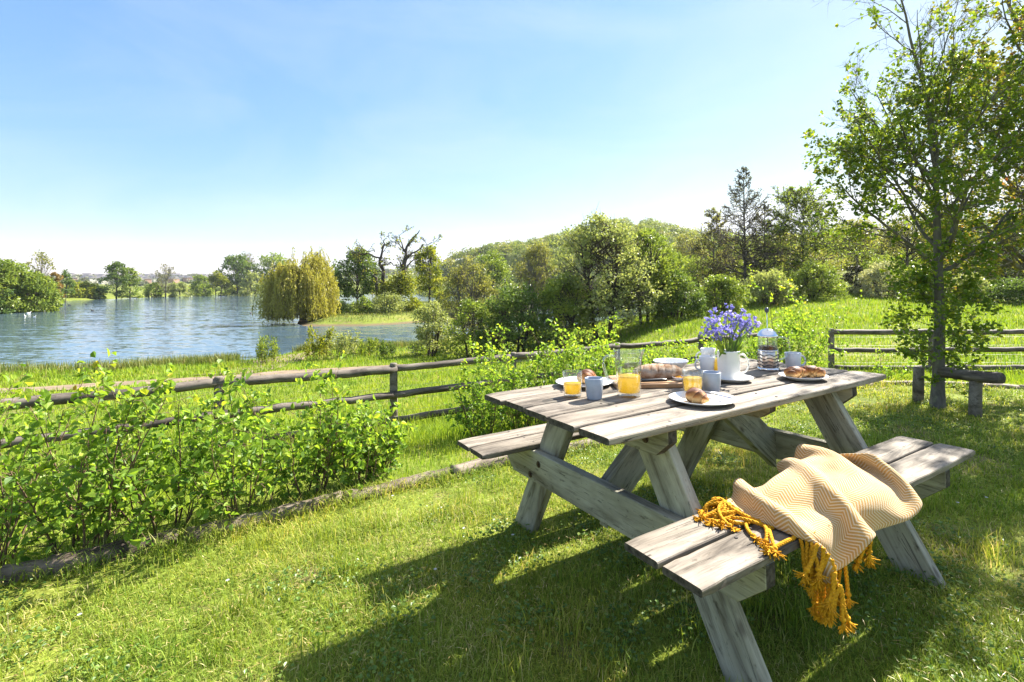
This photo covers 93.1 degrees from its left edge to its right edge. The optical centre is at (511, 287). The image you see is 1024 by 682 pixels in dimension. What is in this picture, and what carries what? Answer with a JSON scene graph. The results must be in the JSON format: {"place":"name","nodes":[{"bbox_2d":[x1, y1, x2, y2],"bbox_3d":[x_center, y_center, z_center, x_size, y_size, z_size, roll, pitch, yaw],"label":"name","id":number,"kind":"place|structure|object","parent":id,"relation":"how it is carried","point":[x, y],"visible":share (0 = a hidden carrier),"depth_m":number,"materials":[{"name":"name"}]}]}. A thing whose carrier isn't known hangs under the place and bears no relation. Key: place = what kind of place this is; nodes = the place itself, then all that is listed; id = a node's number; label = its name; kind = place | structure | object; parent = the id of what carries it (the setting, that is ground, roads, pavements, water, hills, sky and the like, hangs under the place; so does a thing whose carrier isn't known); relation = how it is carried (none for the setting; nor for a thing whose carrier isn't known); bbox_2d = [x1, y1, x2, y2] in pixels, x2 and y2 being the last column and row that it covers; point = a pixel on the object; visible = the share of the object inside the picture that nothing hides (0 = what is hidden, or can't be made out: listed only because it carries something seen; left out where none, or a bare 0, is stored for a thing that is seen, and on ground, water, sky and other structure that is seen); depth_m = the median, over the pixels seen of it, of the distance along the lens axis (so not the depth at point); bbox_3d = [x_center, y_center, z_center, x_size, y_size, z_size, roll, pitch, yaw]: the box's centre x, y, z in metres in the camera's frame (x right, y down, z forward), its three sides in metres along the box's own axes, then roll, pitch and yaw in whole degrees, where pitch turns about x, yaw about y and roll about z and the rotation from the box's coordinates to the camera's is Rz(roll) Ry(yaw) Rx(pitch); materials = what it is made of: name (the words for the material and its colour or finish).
{"place":"outdoors","nodes":[
{"label":"outdoors","id":0,"kind":"place"},
{"bbox_2d":[0,294,662,367],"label":"lake","id":1,"kind":"structure","parent":0,"point":[123,328],"depth_m":40.79,"materials":[{"name":"liquid"}]},
{"bbox_2d":[0,233,1023,681],"bbox_3d":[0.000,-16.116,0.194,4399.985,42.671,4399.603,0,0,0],"label":"ground","id":2,"kind":"structure","parent":0,"point":[410,497],"depth_m":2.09,"materials":[{"name":"green plant"}]},
{"bbox_2d":[0,253,52,311],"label":"lakeside bush","id":3,"kind":"object","parent":2,"relation":"on","point":[11,272],"visible":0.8,"depth_m":69.36,"materials":[{"name":"green plant"}]},
{"bbox_2d":[4,271,67,312],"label":"lakeside bush","id":4,"kind":"object","parent":2,"relation":"on","point":[51,303],"visible":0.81,"depth_m":71.38,"materials":[{"name":"green plant"}]},
{"bbox_2d":[25,249,56,281],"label":"sparse tree","id":5,"kind":"object","parent":2,"relation":"on","point":[41,257],"visible":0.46,"depth_m":83.90,"materials":[{"name":"green plant"}]},
{"bbox_2d":[0,364,96,565],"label":"hedge shrub","id":6,"kind":"object","parent":2,"relation":"on","point":[11,524],"visible":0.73,"depth_m":2.46,"materials":[{"name":"green plant"}]},
{"bbox_2d":[61,280,106,297],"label":"spreading bush","id":7,"kind":"object","parent":2,"relation":"on","point":[84,289],"visible":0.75,"depth_m":143.60,"materials":[{"name":"green plant"}]},
{"bbox_2d":[0,528,178,584],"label":"edging log","id":8,"kind":"object","parent":2,"relation":"on","point":[6,570],"visible":0.61,"depth_m":2.30,"materials":[{"name":"brown wood"}]},
{"bbox_2d":[0,348,222,565],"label":"hedge shrub","id":9,"kind":"object","parent":2,"relation":"on","point":[90,490],"visible":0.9,"depth_m":2.42,"materials":[{"name":"green plant"}]},
{"bbox_2d":[93,260,131,298],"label":"alder tree","id":10,"kind":"object","parent":2,"relation":"on","point":[114,269],"visible":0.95,"depth_m":148.44,"materials":[{"name":"green plant"}]},
{"bbox_2d":[112,267,145,298],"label":"alder tree","id":11,"kind":"object","parent":2,"relation":"on","point":[134,280],"visible":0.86,"depth_m":151.67,"materials":[{"name":"green plant"}]},
{"bbox_2d":[62,368,257,549],"bbox_3d":[-1.959,0.922,2.656,0.802,0.910,0.833,0,0,33],"label":"hedge shrub","id":12,"kind":"object","parent":2,"relation":"on","point":[176,491],"visible":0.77,"depth_m":2.65,"materials":[{"name":"green plant"}]},
{"bbox_2d":[152,263,176,296],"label":"bare tree","id":13,"kind":"object","parent":2,"relation":"on","point":[166,279],"visible":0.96,"depth_m":174.85,"materials":[{"name":"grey plant"}]},
{"bbox_2d":[185,274,215,295],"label":"shore tree","id":14,"kind":"object","parent":2,"relation":"on","point":[200,288],"visible":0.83,"depth_m":194.35,"materials":[{"name":"green plant"}]},
{"bbox_2d":[205,270,236,295],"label":"shore tree","id":15,"kind":"object","parent":2,"relation":"on","point":[216,277],"visible":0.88,"depth_m":204.50,"materials":[{"name":"green plant"}]},
{"bbox_2d":[40,261,433,285],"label":"ridge wood","id":16,"kind":"object","parent":2,"relation":"on","point":[142,283],"visible":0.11,"depth_m":597.84,"materials":[{"name":"green plant"}]},
{"bbox_2d":[218,253,260,295],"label":"shore oak","id":17,"kind":"object","parent":2,"relation":"on","point":[239,272],"visible":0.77,"depth_m":211.35,"materials":[{"name":"green plant"}]},
{"bbox_2d":[182,359,312,530],"bbox_3d":[-1.597,0.909,2.899,0.686,0.916,1.281,0,0,-11],"label":"hedge shrub","id":18,"kind":"object","parent":2,"relation":"on","point":[258,449],"visible":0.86,"depth_m":2.65,"materials":[{"name":"green plant"}]},
{"bbox_2d":[237,270,263,295],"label":"shore tree","id":19,"kind":"object","parent":2,"relation":"on","point":[244,291],"visible":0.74,"depth_m":198.00,"materials":[{"name":"green plant"}]},
{"bbox_2d":[182,491,342,543],"bbox_3d":[-1.378,1.310,2.753,0.821,0.109,0.147,0,0,-34],"label":"edging log","id":20,"kind":"object","parent":2,"relation":"on","point":[243,516],"visible":0.51,"depth_m":2.69,"materials":[{"name":"brown wood"}]},
{"bbox_2d":[255,332,280,362],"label":"bank weed","id":21,"kind":"object","parent":2,"relation":"on","point":[262,353],"visible":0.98,"depth_m":21.32,"materials":[{"name":"green plant"}]},
{"bbox_2d":[246,250,294,294],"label":"shore oak","id":22,"kind":"object","parent":2,"relation":"on","point":[272,257],"visible":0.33,"depth_m":217.65,"materials":[{"name":"green plant"}]},
{"bbox_2d":[0,329,547,375],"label":"waterside grass","id":23,"kind":"structure","parent":2,"relation":"on","point":[225,357],"depth_m":20.66,"materials":[{"name":"green plant"}]},
{"bbox_2d":[0,353,583,392],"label":"footpath","id":24,"kind":"structure","parent":2,"relation":"on","point":[185,379],"depth_m":16.04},
{"bbox_2d":[252,245,340,322],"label":"weeping willow","id":25,"kind":"object","parent":2,"relation":"on","point":[304,290],"visible":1,"depth_m":47.88,"materials":[{"name":"green plant"}]},
{"bbox_2d":[243,351,361,501],"bbox_3d":[-1.364,0.890,3.024,0.791,0.962,0.720,0,0,0],"label":"hedge shrub","id":26,"kind":"object","parent":2,"relation":"on","point":[316,447],"visible":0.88,"depth_m":3.10,"materials":[{"name":"green plant"}]},
{"bbox_2d":[302,325,335,360],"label":"bank weed","id":27,"kind":"object","parent":2,"relation":"on","point":[322,345],"visible":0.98,"depth_m":22.33,"materials":[{"name":"green plant"}]},
{"bbox_2d":[323,329,361,357],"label":"bank weed","id":28,"kind":"object","parent":2,"relation":"on","point":[345,342],"visible":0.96,"depth_m":22.77,"materials":[{"name":"green plant"}]},
{"bbox_2d":[295,393,400,493],"bbox_3d":[-1.111,1.017,3.269,0.660,0.683,0.623,0,0,14],"label":"hedge shrub","id":29,"kind":"object","parent":2,"relation":"on","point":[370,423],"visible":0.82,"depth_m":3.23,"materials":[{"name":"green plant"}]},
{"bbox_2d":[329,246,387,306],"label":"tree","id":30,"kind":"object","parent":2,"relation":"on","point":[348,290],"visible":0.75,"depth_m":60.69,"materials":[{"name":"green plant"}]},
{"bbox_2d":[350,295,373,314],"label":"spit shrub","id":31,"kind":"object","parent":2,"relation":"on","point":[363,301],"visible":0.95,"depth_m":53.71,"materials":[{"name":"green plant"}]},
{"bbox_2d":[356,337,380,356],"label":"bank weed","id":32,"kind":"object","parent":2,"relation":"on","point":[371,344],"visible":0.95,"depth_m":23.69,"materials":[{"name":"green plant"}]},
{"bbox_2d":[344,419,417,481],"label":"hedge shrub","id":33,"kind":"object","parent":2,"relation":"on","point":[396,431],"visible":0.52,"depth_m":3.39,"materials":[{"name":"green plant"}]},
{"bbox_2d":[370,291,409,314],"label":"spit shrub","id":34,"kind":"object","parent":2,"relation":"on","point":[381,299],"visible":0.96,"depth_m":55.37,"materials":[{"name":"green plant"}]},
{"bbox_2d":[345,225,442,311],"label":"stag headed oak","id":35,"kind":"object","parent":2,"relation":"on","point":[400,283],"visible":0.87,"depth_m":59.64,"materials":[{"name":"green plant"}]},
{"bbox_2d":[0,331,790,478],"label":"post and rail fence","id":36,"kind":"object","parent":2,"relation":"on","point":[394,394],"visible":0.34,"depth_m":6.07,"materials":[{"name":"brown wood"}]},
{"bbox_2d":[342,467,453,503],"bbox_3d":[-0.735,1.300,3.160,0.730,0.112,0.133,0,0,-32],"label":"edging log","id":37,"kind":"object","parent":2,"relation":"on","point":[399,481],"visible":0.46,"depth_m":3.11,"materials":[{"name":"brown wood"}]},
{"bbox_2d":[312,301,494,321],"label":"spit grass","id":38,"kind":"structure","parent":2,"relation":"on","point":[375,313],"depth_m":51.70,"materials":[{"name":"green plant"}]},
{"bbox_2d":[412,242,447,302],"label":"tree","id":39,"kind":"object","parent":2,"relation":"on","point":[432,271],"visible":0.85,"depth_m":67.19,"materials":[{"name":"green plant"}]},
{"bbox_2d":[406,293,455,356],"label":"bank bush","id":40,"kind":"object","parent":2,"relation":"on","point":[427,336],"visible":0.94,"depth_m":23.78,"materials":[{"name":"green plant"}]},
{"bbox_2d":[424,253,503,336],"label":"bank bush","id":41,"kind":"object","parent":2,"relation":"on","point":[459,279],"visible":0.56,"depth_m":32.73,"materials":[{"name":"green plant"}]},
{"bbox_2d":[435,292,502,359],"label":"bank bush","id":42,"kind":"object","parent":2,"relation":"on","point":[461,321],"visible":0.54,"depth_m":22.54,"materials":[{"name":"green plant"}]},
{"bbox_2d":[450,455,510,477],"bbox_3d":[-0.096,1.273,3.530,0.744,0.122,0.165,0,0,-29],"label":"edging log","id":43,"kind":"object","parent":2,"relation":"on","point":[469,464],"visible":0.32,"depth_m":3.40,"materials":[{"name":"brown wood"}]},
{"bbox_2d":[444,346,535,437],"bbox_3d":[-0.204,1.034,4.669,0.780,0.917,0.842,0,0,27],"label":"hedge shrub","id":44,"kind":"object","parent":2,"relation":"on","point":[477,398],"visible":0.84,"depth_m":4.54,"materials":[{"name":"green plant"}]},
{"bbox_2d":[468,249,515,304],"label":"olive tree","id":45,"kind":"object","parent":2,"relation":"on","point":[500,269],"visible":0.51,"depth_m":59.11,"materials":[{"name":"green plant"}]},
{"bbox_2d":[0,273,1023,565],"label":"meadow grass","id":46,"kind":"structure","parent":2,"relation":"on","point":[428,431],"depth_m":12.98,"materials":[{"name":"green plant"}]},
{"bbox_2d":[0,382,1023,681],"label":"clover patches","id":47,"kind":"object","parent":2,"relation":"on","point":[608,630],"visible":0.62,"depth_m":1.84,"materials":[{"name":"green plant"}]},
{"bbox_2d":[1,385,1023,681],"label":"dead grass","id":48,"kind":"structure","parent":2,"relation":"on","point":[469,597],"depth_m":1.88,"materials":[{"name":"green plant"}]},
{"bbox_2d":[466,324,566,429],"bbox_3d":[-0.001,0.939,4.893,1.072,1.091,0.879,0,0,41],"label":"hedge shrub","id":49,"kind":"object","parent":2,"relation":"on","point":[511,386],"visible":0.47,"depth_m":4.78,"materials":[{"name":"green plant"}]},
{"bbox_2d":[467,278,573,355],"bbox_3d":[0.340,1.619,21.891,4.696,4.194,4.973,0,0,-11],"label":"bank bush","id":50,"kind":"object","parent":2,"relation":"on","point":[503,309],"visible":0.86,"depth_m":21.19,"materials":[{"name":"green plant"}]},
{"bbox_2d":[507,238,564,328],"bbox_3d":[2.074,-0.051,40.004,6.187,8.412,5.849,0,0,27],"label":"olive tree","id":51,"kind":"object","parent":2,"relation":"on","point":[527,274],"visible":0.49,"depth_m":39.36,"materials":[{"name":"green plant"}]},
{"bbox_2d":[519,318,602,424],"bbox_3d":[0.523,0.892,5.094,1.022,1.181,0.749,0,0,-39],"label":"hedge shrub","id":52,"kind":"object","parent":2,"relation":"on","point":[571,360],"visible":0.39,"depth_m":5.01,"materials":[{"name":"green plant"}]},
{"bbox_2d":[521,270,603,350],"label":"bank bush","id":53,"kind":"object","parent":2,"relation":"on","point":[562,311],"visible":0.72,"depth_m":22.04,"materials":[{"name":"green plant"}]},
{"bbox_2d":[542,337,623,383],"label":"hedge shrub","id":54,"kind":"object","parent":2,"relation":"on","point":[609,371],"visible":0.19,"depth_m":5.46,"materials":[{"name":"green plant"}]},
{"bbox_2d":[547,203,671,341],"bbox_3d":[4.454,-0.729,23.506,5.604,7.053,5.417,0,0,41],"label":"goat willow","id":55,"kind":"object","parent":2,"relation":"on","point":[588,259],"visible":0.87,"depth_m":22.78,"materials":[{"name":"green plant"}]},
{"bbox_2d":[568,312,671,376],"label":"hedge shrub","id":56,"kind":"object","parent":2,"relation":"on","point":[607,345],"visible":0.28,"depth_m":5.72,"materials":[{"name":"green plant"}]},
{"bbox_2d":[606,219,692,324],"bbox_3d":[7.093,-0.760,24.917,4.176,5.707,3.898,0,0,26],"label":"goat willow","id":57,"kind":"object","parent":2,"relation":"on","point":[666,260],"visible":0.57,"depth_m":24.29,"materials":[{"name":"green plant"}]},
{"bbox_2d":[416,217,883,296],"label":"hillside wood","id":58,"kind":"object","parent":2,"relation":"on","point":[670,231],"visible":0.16,"depth_m":258.11,"materials":[{"name":"green plant"}]},
{"bbox_2d":[623,337,693,372],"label":"hedge shrub","id":59,"kind":"object","parent":2,"relation":"on","point":[665,356],"visible":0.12,"depth_m":6.10,"materials":[{"name":"green plant"}]},
{"bbox_2d":[637,330,723,363],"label":"hedge shrub","id":60,"kind":"object","parent":2,"relation":"on","point":[684,348],"visible":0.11,"depth_m":6.36,"materials":[{"name":"green plant"}]},
{"bbox_2d":[650,265,711,322],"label":"bank bush","id":61,"kind":"object","parent":2,"relation":"on","point":[684,302],"visible":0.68,"depth_m":24.27,"materials":[{"name":"green plant"}]},
{"bbox_2d":[671,228,707,292],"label":"tree","id":62,"kind":"object","parent":2,"relation":"on","point":[680,249],"visible":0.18,"depth_m":51.62,"materials":[{"name":"green plant"}]},
{"bbox_2d":[676,250,741,298],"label":"wood bush","id":63,"kind":"object","parent":2,"relation":"on","point":[691,264],"visible":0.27,"depth_m":39.47,"materials":[{"name":"green plant"}]},
{"bbox_2d":[685,207,743,295],"bbox_3d":[15.899,-2.636,37.720,4.246,7.356,6.229,0,0,34],"label":"alder tree","id":64,"kind":"object","parent":2,"relation":"on","point":[697,247],"visible":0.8,"depth_m":37.59,"materials":[{"name":"green plant"}]},
{"bbox_2d":[457,358,974,681],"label":"picnic table","id":65,"kind":"object","parent":2,"relation":"on","point":[719,573],"visible":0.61,"depth_m":1.95,"materials":[{"name":"grey wood"}]},
{"bbox_2d":[585,376,602,400],"bbox_3d":[0.341,0.420,2.014,0.077,0.088,0.077,-1,0,0],"label":"mug","id":66,"kind":"object","parent":65,"relation":"on","point":[594,387],"visible":1,"depth_m":1.99,"materials":[{"name":"grey ceramic"}]},
{"bbox_2d":[602,349,644,397],"bbox_3d":[0.478,0.362,2.064,0.120,0.199,0.157,0,0,-59],"label":"glass jug","id":67,"kind":"object","parent":65,"relation":"on","point":[628,383],"visible":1,"depth_m":2.02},
{"bbox_2d":[608,375,683,388],"bbox_3d":[0.664,0.448,2.306,0.375,0.022,0.235,-1,0,2],"label":"bread board","id":68,"kind":"object","parent":65,"relation":"on","point":[665,384],"visible":0.4,"depth_m":2.19,"materials":[{"name":"brown wood"}]},
{"bbox_2d":[632,363,682,378],"bbox_3d":[0.701,0.402,2.340,0.244,0.067,0.126,-1,0,-2],"label":"bread loaf","id":69,"kind":"object","parent":68,"relation":"on","point":[655,370],"visible":0.88,"depth_m":2.29,"materials":[{"name":"brown food"}]},
{"bbox_2d":[669,391,737,406],"bbox_3d":[0.750,0.443,1.910,0.254,0.021,0.254,-1,0,0],"label":"plate","id":70,"kind":"object","parent":65,"relation":"on","point":[714,401],"visible":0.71,"depth_m":1.91,"materials":[{"name":"white ceramic"}]},
{"bbox_2d":[685,387,709,403],"bbox_3d":[0.713,0.420,1.883,0.077,0.053,0.121,-1,0,2],"label":"croissant","id":71,"kind":"object","parent":70,"relation":"on","point":[694,395],"visible":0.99,"depth_m":1.84,"materials":[{"name":"brown food"}]},
{"bbox_2d":[694,355,714,371],"bbox_3d":[1.026,0.407,2.570,0.097,0.090,0.081,0,0,35],"label":"mug","id":72,"kind":"object","parent":65,"relation":"on","point":[706,362],"visible":0.72,"depth_m":2.54,"materials":[{"name":"white ceramic"}]},
{"bbox_2d":[701,370,720,391],"bbox_3d":[0.859,0.408,2.087,0.079,0.088,0.079,-1,0,0],"label":"mug","id":73,"kind":"object","parent":65,"relation":"on","point":[711,380],"visible":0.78,"depth_m":2.06,"materials":[{"name":"grey ceramic"}]},
{"bbox_2d":[721,374,753,382],"bbox_3d":[1.059,0.439,2.326,0.184,0.021,0.184,-1,-1,0],"label":"saucer","id":74,"kind":"object","parent":65,"relation":"on","point":[744,378],"visible":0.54,"depth_m":2.28,"materials":[{"name":"white ceramic"}]},
{"bbox_2d":[717,349,748,379],"bbox_3d":[1.052,0.373,2.319,0.135,0.141,0.103,0,0,39],"label":"flower vase","id":75,"kind":"object","parent":74,"relation":"on","point":[728,364],"visible":0.81,"depth_m":2.29,"materials":[{"name":"white ceramic"}]},
{"bbox_2d":[757,308,790,370],"bbox_3d":[1.400,0.278,2.599,0.160,0.337,0.109,0,0,32],"label":"coffee press","id":76,"kind":"object","parent":65,"relation":"on","point":[768,358],"visible":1,"depth_m":2.58,"materials":[{"name":"clear glass"}]},
{"bbox_2d":[784,352,805,367],"bbox_3d":[1.531,0.396,2.617,0.109,0.088,0.081,-1,0,5],"label":"mug","id":77,"kind":"object","parent":65,"relation":"on","point":[793,359],"visible":0.75,"depth_m":2.59,"materials":[{"name":"grey ceramic"}]},
{"bbox_2d":[692,444,921,636],"bbox_3d":[1.007,0.799,1.610,0.816,0.342,0.453,-1,-1,-31],"label":"throw blanket","id":78,"kind":"object","parent":65,"relation":"on","point":[833,511],"visible":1,"depth_m":1.56,"materials":[{"name":"fabric"}]},
{"bbox_2d":[687,266,757,315],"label":"bank bush","id":79,"kind":"object","parent":2,"relation":"on","point":[727,286],"visible":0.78,"depth_m":26.06,"materials":[{"name":"green plant"}]},
{"bbox_2d":[704,166,795,295],"bbox_3d":[17.119,-3.963,34.861,5.733,9.642,6.024,0,0,0],"label":"alder tree","id":80,"kind":"object","parent":2,"relation":"on","point":[740,224],"visible":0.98,"depth_m":34.95,"materials":[{"name":"green plant"}]},
{"bbox_2d":[738,201,789,277],"bbox_3d":[19.293,-3.165,37.259,3.629,6.966,3.670,0,0,-25],"label":"alder tree","id":81,"kind":"object","parent":2,"relation":"on","point":[758,221],"visible":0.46,"depth_m":36.85,"materials":[{"name":"green plant"}]},
{"bbox_2d":[740,308,800,362],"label":"hawthorn sapling","id":82,"kind":"object","parent":2,"relation":"on","point":[754,345],"visible":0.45,"depth_m":6.63,"materials":[{"name":"green plant"}]},
{"bbox_2d":[737,267,806,305],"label":"meadow bush","id":83,"kind":"object","parent":2,"relation":"on","point":[765,280],"visible":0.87,"depth_m":28.49,"materials":[{"name":"green plant"}]},
{"bbox_2d":[748,264,862,366],"bbox_3d":[4.034,0.557,7.015,1.337,1.771,1.372,0,0,0],"label":"hawthorn sapling","id":84,"kind":"object","parent":2,"relation":"on","point":[795,331],"visible":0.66,"depth_m":6.82,"materials":[{"name":"green plant"}]},
{"bbox_2d":[763,245,860,272],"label":"wood bush","id":85,"kind":"object","parent":2,"relation":"on","point":[835,263],"visible":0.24,"depth_m":40.42,"materials":[{"name":"green plant"}]},
{"bbox_2d":[747,181,881,280],"bbox_3d":[21.757,-3.884,35.966,8.580,8.023,7.662,0,0,0],"label":"alder tree","id":86,"kind":"object","parent":2,"relation":"on","point":[804,207],"visible":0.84,"depth_m":35.07,"materials":[{"name":"green plant"}]},
{"bbox_2d":[784,258,850,301],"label":"meadow bush","id":87,"kind":"object","parent":2,"relation":"on","point":[816,289],"visible":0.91,"depth_m":29.54,"materials":[{"name":"green plant"}]},
{"bbox_2d":[818,222,873,269],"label":"tree","id":88,"kind":"object","parent":2,"relation":"on","point":[848,248],"visible":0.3,"depth_m":45.22,"materials":[{"name":"green plant"}]},
{"bbox_2d":[836,265,872,293],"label":"meadow bush","id":89,"kind":"object","parent":2,"relation":"on","point":[849,276],"visible":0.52,"depth_m":32.77,"materials":[{"name":"green plant"}]},
{"bbox_2d":[846,257,912,297],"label":"silver shrub","id":90,"kind":"object","parent":2,"relation":"on","point":[868,276],"visible":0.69,"depth_m":30.73,"materials":[{"name":"green plant"}]},
{"bbox_2d":[853,221,910,259],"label":"tree","id":91,"kind":"object","parent":2,"relation":"on","point":[881,251],"visible":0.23,"depth_m":51.31,"materials":[{"name":"green plant"}]},
{"bbox_2d":[872,347,914,379],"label":"hawthorn sapling","id":92,"kind":"object","parent":2,"relation":"on","point":[887,368],"visible":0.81,"depth_m":6.59,"materials":[{"name":"green plant"}]},
{"bbox_2d":[844,250,955,272],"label":"wood bush","id":93,"kind":"object","parent":2,"relation":"on","point":[885,257],"visible":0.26,"depth_m":43.72,"materials":[{"name":"green plant"}]},
{"bbox_2d":[874,211,932,266],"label":"tree","id":94,"kind":"object","parent":2,"relation":"on","point":[901,245],"visible":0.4,"depth_m":39.92,"materials":[{"name":"green plant"}]},
{"bbox_2d":[800,0,1023,408],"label":"field maple","id":95,"kind":"object","parent":2,"relation":"on","point":[912,97],"visible":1,"depth_m":4.64,"materials":[{"name":"green plant"}]},
{"bbox_2d":[828,328,1023,372],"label":"post and rail fence","id":96,"kind":"object","parent":2,"relation":"on","point":[891,332],"visible":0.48,"depth_m":9.12,"materials":[{"name":"brown wood"}]},
{"bbox_2d":[912,366,1005,416],"bbox_3d":[4.193,1.056,4.600,0.115,0.632,0.805,0,0,-8],"label":"knee rail","id":97,"kind":"object","parent":2,"relation":"on","point":[976,379],"visible":0.88,"depth_m":4.42,"materials":[{"name":"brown wood"}]},
{"bbox_2d":[905,0,1023,290],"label":"hawthorn tree","id":98,"kind":"object","parent":2,"relation":"on","point":[1011,188],"visible":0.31,"depth_m":5.70,"materials":[{"name":"green plant"}]},
{"bbox_2d":[932,272,1006,303],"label":"silver shrub","id":99,"kind":"object","parent":2,"relation":"on","point":[981,285],"visible":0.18,"depth_m":27.48,"materials":[{"name":"green plant"}]},
{"bbox_2d":[946,207,1023,280],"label":"tree","id":100,"kind":"object","parent":2,"relation":"on","point":[1004,248],"visible":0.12,"depth_m":35.97,"materials":[{"name":"green plant"}]},
{"bbox_2d":[952,276,1023,307],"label":"meadow bush","id":101,"kind":"object","parent":2,"relation":"on","point":[1013,289],"visible":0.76,"depth_m":25.76,"materials":[{"name":"green plant"}]},
{"bbox_2d":[0,0,1023,274],"label":"sky","id":102,"kind":"structure","parent":0,"point":[187,135],"materials":[{"name":"blue"}]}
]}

